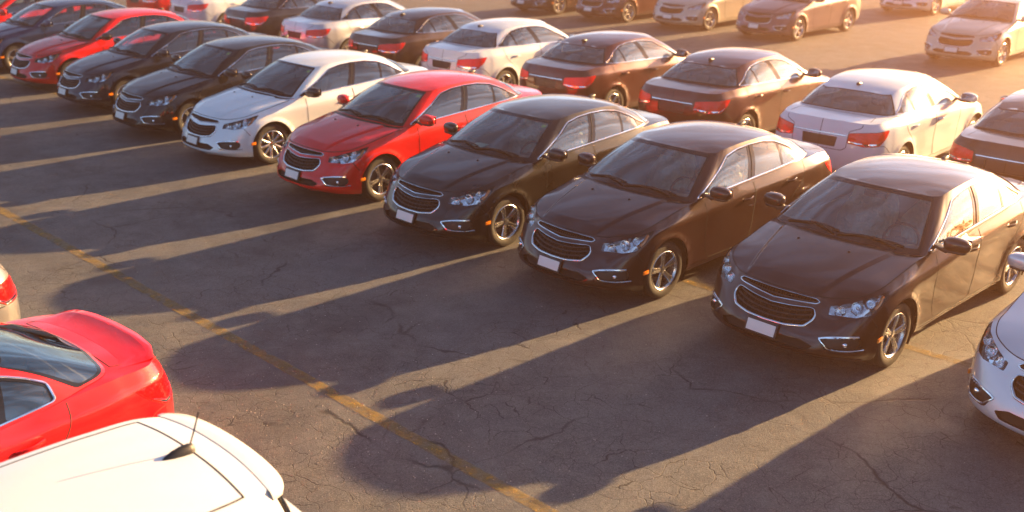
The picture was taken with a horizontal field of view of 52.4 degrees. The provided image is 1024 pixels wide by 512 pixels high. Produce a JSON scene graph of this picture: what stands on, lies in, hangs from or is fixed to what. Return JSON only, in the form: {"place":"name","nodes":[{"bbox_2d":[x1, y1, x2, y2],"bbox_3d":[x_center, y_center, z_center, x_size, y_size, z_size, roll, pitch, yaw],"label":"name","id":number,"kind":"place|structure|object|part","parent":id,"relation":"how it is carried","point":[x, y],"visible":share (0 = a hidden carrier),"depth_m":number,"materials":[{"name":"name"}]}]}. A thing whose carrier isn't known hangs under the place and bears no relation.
{"place":"outdoors","nodes":[
{"label":"outdoors","id":0,"kind":"place"},
{"bbox_2d":[473,142,488,146],"bbox_3d":[-0.455,-1.466,13.804,0.200,0.009,0.280,12,23,29],"label":"paper sheet","id":1,"kind":"object","parent":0,"point":[480,144],"visible":0.45,"depth_m":13.85,"materials":[{"name":"white"}]},
{"bbox_2d":[0,0,1023,511],"bbox_3d":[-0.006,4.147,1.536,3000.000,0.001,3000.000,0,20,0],"label":"asphalt ground","id":2,"kind":"structure","parent":0,"point":[292,274],"depth_m":10.24,"materials":[{"name":"grey asphalt"}]},
{"bbox_2d":[0,263,20,322],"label":"parked car","id":3,"kind":"object","parent":2,"relation":"on","point":[9,307],"visible":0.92,"depth_m":9.42,"materials":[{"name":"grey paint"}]},
{"bbox_2d":[0,0,80,21],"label":"parked car","id":4,"kind":"object","parent":2,"relation":"on","point":[8,8],"visible":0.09,"depth_m":26.80,"materials":[{"name":"red paint"}]},
{"bbox_3d":[-12.531,-5.839,26.553,0.934,0.741,0.101,-19,27,-41],"label":"front door","id":5,"kind":"part","parent":4,"relation":"part of","materials":[{"name":"red paint"}]},
{"bbox_3d":[-11.838,-6.103,27.204,0.085,0.785,1.130,19,27,41],"label":"rear door","id":6,"kind":"part","parent":4,"relation":"part of","materials":[{"name":"red paint"}]},
{"bbox_2d":[0,0,149,69],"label":"parked car","id":7,"kind":"object","parent":2,"relation":"on","point":[16,35],"visible":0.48,"depth_m":24.61,"materials":[{"name":"blue paint"}]},
{"bbox_3d":[-11.811,-5.585,25.869,0.934,0.741,0.101,-19,27,-41],"label":"front door","id":8,"kind":"part","parent":7,"relation":"part of","materials":[{"name":"grey paint"}]},
{"bbox_3d":[-10.581,-5.142,24.679,0.934,0.741,0.101,-19,27,-41],"label":"front door","id":9,"kind":"part","parent":7,"relation":"part of","materials":[{"name":"blue paint"}]},
{"bbox_3d":[-11.088,-5.838,26.491,1.130,0.785,0.085,-18,27,-39],"label":"rear door","id":10,"kind":"part","parent":7,"relation":"part of","materials":[{"name":"blue paint"}]},
{"bbox_3d":[-9.888,-5.406,25.329,0.085,0.785,1.130,19,27,41],"label":"rear door","id":11,"kind":"part","parent":7,"relation":"part of","materials":[{"name":"blue paint"}]},
{"bbox_3d":[-9.972,-6.306,26.190,0.542,0.253,1.492,-19,27,-41],"label":"rear window","id":12,"kind":"part","parent":7,"relation":"part of","materials":[{"name":"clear glass"}]},
{"bbox_2d":[0,310,173,462],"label":"parked car","id":13,"kind":"object","parent":2,"relation":"on","point":[66,375],"visible":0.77,"depth_m":7.40,"materials":[{"name":"red paint"}]},
{"bbox_3d":[-3.314,1.505,6.702,0.125,0.785,1.129,16,26,36],"label":"rear door","id":14,"kind":"part","parent":13,"relation":"part of","materials":[{"name":"red paint"}]},
{"bbox_3d":[-3.586,0.613,7.480,1.497,0.292,0.777,16,26,36],"label":"rear window","id":15,"kind":"part","parent":13,"relation":"part of","materials":[{"name":"black glass"}]},
{"bbox_2d":[10,8,214,84],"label":"parked car","id":16,"kind":"object","parent":2,"relation":"on","point":[48,59],"visible":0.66,"depth_m":22.36,"materials":[{"name":"red paint"}]},
{"bbox_3d":[-9.702,-4.873,23.958,0.934,0.741,0.101,-19,27,-41],"label":"front door","id":17,"kind":"part","parent":16,"relation":"part of","materials":[{"name":"grey paint"}]},
{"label":"front door","id":18,"kind":"part","parent":16,"relation":"part of","materials":[{"name":"red paint"}]},
{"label":"rear door","id":19,"kind":"part","parent":16,"relation":"part of","materials":[{"name":"red paint"}]},
{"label":"rear door","id":20,"kind":"part","parent":16,"relation":"part of","materials":[{"name":"red paint"}]},
{"bbox_3d":[-7.863,-5.594,24.278,0.542,0.253,1.492,-19,27,-41],"label":"rear window","id":21,"kind":"part","parent":16,"relation":"part of","materials":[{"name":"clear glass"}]},
{"bbox_2d":[126,0,169,10],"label":"parked car","id":22,"kind":"object","parent":2,"relation":"on","point":[157,4],"visible":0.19,"depth_m":30.98,"materials":[{"name":"red paint"}]},
{"bbox_2d":[0,412,300,511],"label":"parked hatchback","id":23,"kind":"object","parent":2,"relation":"on","point":[170,462],"visible":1,"depth_m":5.32,"materials":[{"name":"white paint"}]},
{"bbox_3d":[-1.540,1.208,5.794,1.356,0.387,0.196,18,27,40],"label":"rear window","id":24,"kind":"part","parent":23,"relation":"part of","materials":[{"name":"black glass"}]},
{"bbox_2d":[57,20,265,107],"bbox_3d":[-7.059,-4.041,21.483,4.600,1.478,2.285,-19,27,-41],"label":"parked car","id":25,"kind":"object","parent":2,"relation":"on","point":[103,77],"visible":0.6,"depth_m":20.38,"materials":[{"name":"blue paint"}]},
{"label":"front door","id":26,"kind":"part","parent":25,"relation":"part of","materials":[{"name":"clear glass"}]},
{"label":"front door","id":27,"kind":"part","parent":25,"relation":"part of","materials":[{"name":"blue paint"}]},
{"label":"rear door","id":28,"kind":"part","parent":25,"relation":"part of","materials":[{"name":"blue paint"}]},
{"bbox_3d":[-5.984,-4.856,22.292,0.542,0.253,1.492,-19,27,-41],"label":"rear window","id":29,"kind":"part","parent":25,"relation":"part of","materials":[{"name":"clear glass"}]},
{"bbox_2d":[112,35,330,134],"bbox_3d":[-5.213,-3.320,19.541,4.600,1.478,2.285,-19,27,-41],"label":"parked car","id":30,"kind":"object","parent":2,"relation":"on","point":[169,97],"visible":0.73,"depth_m":18.45,"materials":[{"name":"black paint"}]},
{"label":"front door","id":31,"kind":"part","parent":30,"relation":"part of","materials":[{"name":"clear glass"}]},
{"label":"rear door","id":32,"kind":"part","parent":30,"relation":"part of","materials":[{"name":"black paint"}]},
{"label":"front door","id":33,"kind":"part","parent":30,"relation":"part of","materials":[{"name":"black paint"}]},
{"bbox_3d":[-4.140,-4.135,20.352,0.542,0.253,1.492,-19,27,-41],"label":"rear window","id":34,"kind":"part","parent":30,"relation":"part of","materials":[{"name":"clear glass"}]},
{"bbox_2d":[169,0,275,22],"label":"parked car","id":35,"kind":"object","parent":2,"relation":"on","point":[210,10],"visible":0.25,"depth_m":28.97,"materials":[{"name":"white paint"}]},
{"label":"rear door","id":36,"kind":"part","parent":35,"relation":"part of","materials":[{"name":"white paint"}]},
{"bbox_2d":[223,0,323,47],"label":"parked car","id":37,"kind":"object","parent":2,"relation":"on","point":[267,17],"visible":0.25,"depth_m":26.68,"materials":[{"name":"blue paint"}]},
{"bbox_3d":[-6.560,-6.630,27.078,1.492,0.253,0.542,18,27,40],"label":"rear window","id":38,"kind":"part","parent":37,"relation":"part of","materials":[{"name":"black glass"}]},
{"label":"rear door","id":39,"kind":"part","parent":37,"relation":"part of","materials":[{"name":"brown paint"}]},
{"bbox_2d":[0,208,555,511],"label":"yellow line","id":40,"kind":"object","parent":2,"relation":"on","point":[488,477],"visible":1,"depth_m":9.30,"materials":[{"name":"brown paint"}]},
{"bbox_2d":[182,49,427,163],"bbox_3d":[-3.454,-2.711,17.905,4.600,1.478,2.285,-19,27,-41],"label":"parked car","id":41,"kind":"object","parent":2,"relation":"on","point":[252,119],"visible":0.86,"depth_m":16.87,"materials":[{"name":"silver metal"}]},
{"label":"front door","id":42,"kind":"part","parent":41,"relation":"part of","materials":[{"name":"grey glass"}]},
{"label":"rear door","id":43,"kind":"part","parent":41,"relation":"part of","materials":[{"name":"grey glass"}]},
{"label":"front door","id":44,"kind":"part","parent":41,"relation":"part of","materials":[{"name":"silver metal"}]},
{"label":"rear door","id":45,"kind":"part","parent":41,"relation":"part of","materials":[{"name":"silver metal"}]},
{"bbox_3d":[-2.386,-3.528,18.721,0.542,0.253,1.492,-19,27,-41],"label":"rear window","id":46,"kind":"part","parent":41,"relation":"part of","materials":[{"name":"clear glass"}]},
{"bbox_2d":[280,0,406,49],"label":"parked car","id":47,"kind":"object","parent":2,"relation":"on","point":[332,24],"visible":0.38,"depth_m":24.86,"materials":[{"name":"silver metal"}]},
{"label":"rear window","id":48,"kind":"part","parent":47,"relation":"part of","materials":[{"name":"black glass"}]},
{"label":"rear door","id":49,"kind":"part","parent":47,"relation":"part of","materials":[{"name":"silver metal"}]},
{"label":"rear door","id":50,"kind":"part","parent":47,"relation":"part of","materials":[{"name":"silver metal"}]},
{"bbox_2d":[276,70,541,200],"bbox_3d":[-1.478,-2.018,16.043,4.600,1.478,2.285,-19,27,-41],"label":"parked car","id":51,"kind":"object","parent":2,"relation":"on","point":[369,143],"visible":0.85,"depth_m":15.02,"materials":[{"name":"red paint"}]},
{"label":"front door","id":52,"kind":"part","parent":51,"relation":"part of","materials":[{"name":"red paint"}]},
{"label":"rear door","id":53,"kind":"part","parent":51,"relation":"part of","materials":[{"name":"grey paint"}]},
{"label":"front door","id":54,"kind":"part","parent":51,"relation":"part of","materials":[{"name":"red paint"}]},
{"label":"rear door","id":55,"kind":"part","parent":51,"relation":"part of","materials":[{"name":"red paint"}]},
{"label":"rear window","id":56,"kind":"part","parent":51,"relation":"part of","materials":[{"name":"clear glass"}]},
{"bbox_2d":[348,6,480,66],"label":"parked car","id":57,"kind":"object","parent":2,"relation":"on","point":[413,36],"visible":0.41,"depth_m":22.93,"materials":[{"name":"brown paint"}]},
{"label":"rear door","id":58,"kind":"part","parent":57,"relation":"part of","materials":[{"name":"brown paint"}]},
{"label":"rear window","id":59,"kind":"part","parent":57,"relation":"part of","materials":[{"name":"black glass"}]},
{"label":"rear door","id":60,"kind":"part","parent":57,"relation":"part of","materials":[{"name":"brown paint"}]},
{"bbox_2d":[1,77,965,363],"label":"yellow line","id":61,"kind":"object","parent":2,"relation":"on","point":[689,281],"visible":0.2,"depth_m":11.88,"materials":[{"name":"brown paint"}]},
{"bbox_2d":[421,17,580,84],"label":"parked car","id":62,"kind":"object","parent":2,"relation":"on","point":[503,49],"visible":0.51,"depth_m":21.26,"materials":[{"name":"white paint"}]},
{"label":"rear door","id":63,"kind":"part","parent":62,"relation":"part of","materials":[{"name":"clear glass"}]},
{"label":"rear window","id":64,"kind":"part","parent":62,"relation":"part of","materials":[{"name":"black glass"}]},
{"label":"rear door","id":65,"kind":"part","parent":62,"relation":"part of","materials":[{"name":"white paint"}]},
{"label":"front door","id":66,"kind":"part","parent":62,"relation":"part of","materials":[{"name":"white paint"}]},
{"bbox_2d":[383,94,669,246],"bbox_3d":[0.298,-1.355,14.261,4.600,1.478,2.285,-19,27,-41],"label":"parked car","id":67,"kind":"object","parent":2,"relation":"on","point":[455,186],"visible":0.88,"depth_m":13.25,"materials":[{"name":"black paint"}]},
{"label":"front door","id":68,"kind":"part","parent":67,"relation":"part of","materials":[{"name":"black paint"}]},
{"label":"rear door","id":69,"kind":"part","parent":67,"relation":"part of","materials":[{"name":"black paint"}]},
{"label":"front door","id":70,"kind":"part","parent":67,"relation":"part of","materials":[{"name":"black paint"}]},
{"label":"rear door","id":71,"kind":"part","parent":67,"relation":"part of","materials":[{"name":"black paint"}]},
{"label":"rear window","id":72,"kind":"part","parent":67,"relation":"part of","materials":[{"name":"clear glass"}]},
{"bbox_2d":[510,0,576,13],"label":"parked car","id":73,"kind":"object","parent":2,"relation":"on","point":[556,6],"visible":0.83,"depth_m":33.90,"materials":[{"name":"brown paint"}]},
{"bbox_2d":[519,30,702,107],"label":"parked car","id":74,"kind":"object","parent":2,"relation":"on","point":[609,65],"visible":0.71,"depth_m":19.52,"materials":[{"name":"black paint"}]},
{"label":"rear door","id":75,"kind":"part","parent":74,"relation":"part of","materials":[{"name":"grey paint"}]},
{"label":"rear window","id":76,"kind":"part","parent":74,"relation":"part of","materials":[{"name":"black glass"}]},
{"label":"rear door","id":77,"kind":"part","parent":74,"relation":"part of","materials":[{"name":"red paint"}]},
{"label":"front door","id":78,"kind":"part","parent":74,"relation":"part of","materials":[{"name":"red paint"}]},
{"bbox_2d":[576,0,656,22],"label":"parked car","id":79,"kind":"object","parent":2,"relation":"on","point":[626,11],"visible":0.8,"depth_m":32.16,"materials":[{"name":"red paint"}]},
{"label":"front door","id":80,"kind":"part","parent":79,"relation":"part of","materials":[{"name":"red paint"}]},
{"bbox_2d":[518,120,831,297],"bbox_3d":[2.061,-0.771,12.692,4.600,1.478,2.285,-18,27,-40],"label":"parked car","id":81,"kind":"object","parent":2,"relation":"on","point":[635,215],"visible":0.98,"depth_m":11.84,"materials":[{"name":"brown paint"}]},
{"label":"front door","id":82,"kind":"part","parent":81,"relation":"part of","materials":[{"name":"grey paint"}]},
{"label":"rear door","id":83,"kind":"part","parent":81,"relation":"part of","materials":[{"name":"grey paint"}]},
{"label":"front door","id":84,"kind":"part","parent":81,"relation":"part of","materials":[{"name":"brown paint"}]},
{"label":"rear door","id":85,"kind":"part","parent":81,"relation":"part of","materials":[{"name":"brown paint"}]},
{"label":"rear window","id":86,"kind":"part","parent":81,"relation":"part of","materials":[{"name":"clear glass"}]},
{"bbox_2d":[653,0,752,29],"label":"parked car","id":87,"kind":"object","parent":2,"relation":"on","point":[706,14],"visible":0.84,"depth_m":30.59,"materials":[{"name":"beige paint"}]},
{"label":"front door","id":88,"kind":"part","parent":87,"relation":"part of","materials":[{"name":"beige paint"}]},
{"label":"rear door","id":89,"kind":"part","parent":87,"relation":"part of","materials":[{"name":"beige paint"}]},
{"bbox_2d":[638,47,830,130],"bbox_3d":[4.187,-3.006,18.735,2.285,1.478,4.600,18,27,40],"label":"parked car","id":90,"kind":"object","parent":2,"relation":"on","point":[747,85],"visible":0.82,"depth_m":17.61,"materials":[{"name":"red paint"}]},
{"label":"rear door","id":91,"kind":"part","parent":90,"relation":"part of","materials":[{"name":"grey paint"}]},
{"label":"rear window","id":92,"kind":"part","parent":90,"relation":"part of","materials":[{"name":"black glass"}]},
{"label":"rear door","id":93,"kind":"part","parent":90,"relation":"part of","materials":[{"name":"red paint"}]},
{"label":"front door","id":94,"kind":"part","parent":90,"relation":"part of","materials":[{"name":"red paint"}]},
{"bbox_2d":[736,0,861,40],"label":"parked car","id":95,"kind":"object","parent":2,"relation":"on","point":[795,20],"visible":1,"depth_m":28.96,"materials":[{"name":"paint"}]},
{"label":"front door","id":96,"kind":"part","parent":95,"relation":"part of","materials":[{"name":"paint"}]},
{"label":"rear door","id":97,"kind":"part","parent":95,"relation":"part of","materials":[{"name":"paint"}]},
{"bbox_2d":[711,153,1023,366],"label":"parked car","id":98,"kind":"object","parent":2,"relation":"on","point":[872,260],"visible":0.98,"depth_m":10.24,"materials":[{"name":"brown paint"}]},
{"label":"front door","id":99,"kind":"part","parent":98,"relation":"part of","materials":[{"name":"grey paint"}]},
{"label":"rear door","id":100,"kind":"part","parent":98,"relation":"part of","materials":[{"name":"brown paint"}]},
{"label":"front door","id":101,"kind":"part","parent":98,"relation":"part of","materials":[{"name":"brown paint"}]},
{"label":"rear door","id":102,"kind":"part","parent":98,"relation":"part of","materials":[{"name":"brown paint"}]},
{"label":"rear window","id":103,"kind":"part","parent":98,"relation":"part of","materials":[{"name":"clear glass"}]},
{"bbox_2d":[775,68,981,172],"bbox_3d":[6.037,-2.261,16.729,2.285,1.478,4.600,18,27,40],"label":"parked car","id":104,"kind":"object","parent":2,"relation":"on","point":[858,114],"visible":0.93,"depth_m":15.61,"materials":[{"name":"white paint"}]},
{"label":"rear door","id":105,"kind":"part","parent":104,"relation":"part of","materials":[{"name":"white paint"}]},
{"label":"front door","id":106,"kind":"part","parent":104,"relation":"part of","materials":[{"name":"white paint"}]},
{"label":"rear window","id":107,"kind":"part","parent":104,"relation":"part of","materials":[{"name":"black glass"}]},
{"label":"rear door","id":108,"kind":"part","parent":104,"relation":"part of","materials":[{"name":"white paint"}]},
{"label":"front door","id":109,"kind":"part","parent":104,"relation":"part of","materials":[{"name":"white paint"}]},
{"bbox_2d":[879,0,975,14],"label":"parked car","id":110,"kind":"object","parent":2,"relation":"on","point":[931,7],"visible":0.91,"depth_m":33.93,"materials":[{"name":"silver metal"}]},
{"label":"front door","id":111,"kind":"part","parent":110,"relation":"part of","materials":[{"name":"silver metal"}]},
{"bbox_2d":[924,0,1023,65],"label":"parked car","id":112,"kind":"object","parent":2,"relation":"on","point":[991,32],"visible":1,"depth_m":25.21,"materials":[{"name":"beige paint"}]},
{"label":"rear door","id":113,"kind":"part","parent":112,"relation":"part of","materials":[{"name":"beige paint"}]},
{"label":"front door","id":114,"kind":"part","parent":112,"relation":"part of","materials":[{"name":"beige paint"}]},
{"bbox_2d":[948,89,1023,181],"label":"parked car","id":115,"kind":"object","parent":2,"relation":"on","point":[991,140],"visible":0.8,"depth_m":14.01,"materials":[{"name":"brown paint"}]},
{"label":"rear door","id":116,"kind":"part","parent":115,"relation":"part of","materials":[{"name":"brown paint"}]},
{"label":"rear window","id":117,"kind":"part","parent":115,"relation":"part of","materials":[{"name":"black glass"}]},
{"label":"front door","id":118,"kind":"part","parent":115,"relation":"part of","materials":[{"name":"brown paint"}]},
{"bbox_2d":[968,251,1023,436],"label":"parked car","id":119,"kind":"object","parent":2,"relation":"on","point":[996,383],"visible":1,"depth_m":8.52,"materials":[{"name":"silver metal"}]}
]}

